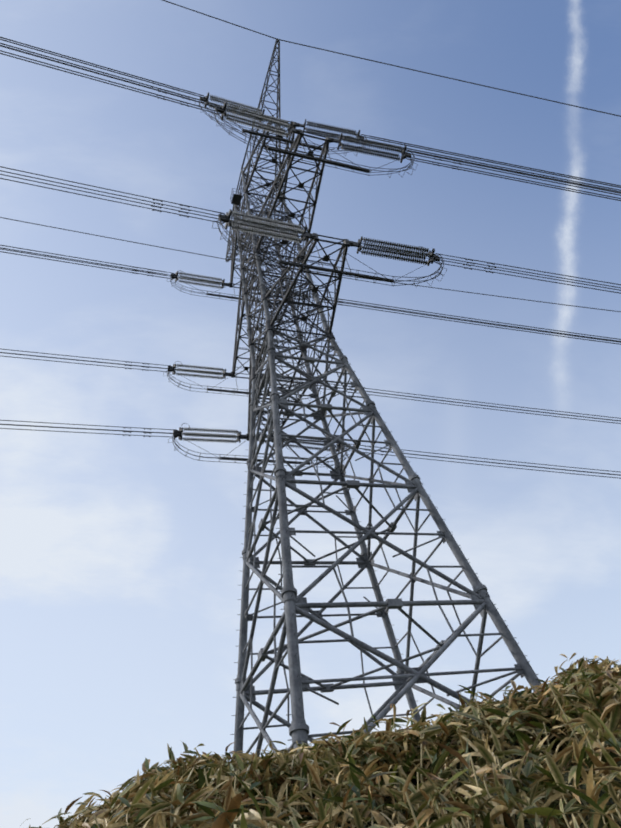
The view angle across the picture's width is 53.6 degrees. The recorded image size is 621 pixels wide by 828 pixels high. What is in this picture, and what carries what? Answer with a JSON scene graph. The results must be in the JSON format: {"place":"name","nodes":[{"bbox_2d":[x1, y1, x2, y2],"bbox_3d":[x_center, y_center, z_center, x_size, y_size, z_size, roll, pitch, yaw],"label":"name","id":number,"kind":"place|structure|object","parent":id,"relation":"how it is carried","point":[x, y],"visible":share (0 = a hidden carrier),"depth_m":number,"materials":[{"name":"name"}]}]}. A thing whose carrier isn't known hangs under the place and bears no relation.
{"place":"outdoors","nodes":[
{"label":"outdoors","id":0,"kind":"place"},
{"bbox_2d":[0,0,620,827],"label":"sky","id":1,"kind":"structure","parent":0,"point":[121,564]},
{"bbox_2d":[262,729,620,827],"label":"bamboo thicket mound","id":2,"kind":"object","parent":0,"point":[526,824],"visible":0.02,"depth_m":3.10,"materials":[{"name":"green plant"}]},
{"bbox_2d":[21,653,620,827],"bbox_3d":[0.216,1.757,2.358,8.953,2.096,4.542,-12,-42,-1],"label":"bamboo leaves","id":3,"kind":"object","parent":2,"relation":"on","point":[154,796],"visible":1,"depth_m":3.00,"materials":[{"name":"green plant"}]},
{"label":"ground","id":4,"kind":"structure","parent":0,"visible":0},
{"bbox_2d":[225,38,541,763],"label":"tower","id":5,"kind":"structure","parent":4,"relation":"on","point":[405,678],"depth_m":35.49,"materials":[{"name":"metal"}]},
{"bbox_2d":[163,92,446,468],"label":"insulator strings","id":6,"kind":"object","parent":5,"relation":"attached to","point":[242,110],"visible":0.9,"depth_m":42.76,"materials":[{"name":"metal"}]},
{"bbox_2d":[0,0,620,478],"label":"conductors","id":7,"kind":"object","parent":5,"relation":"attached to","point":[506,170],"visible":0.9,"depth_m":53.17,"materials":[{"name":"grey metal"}]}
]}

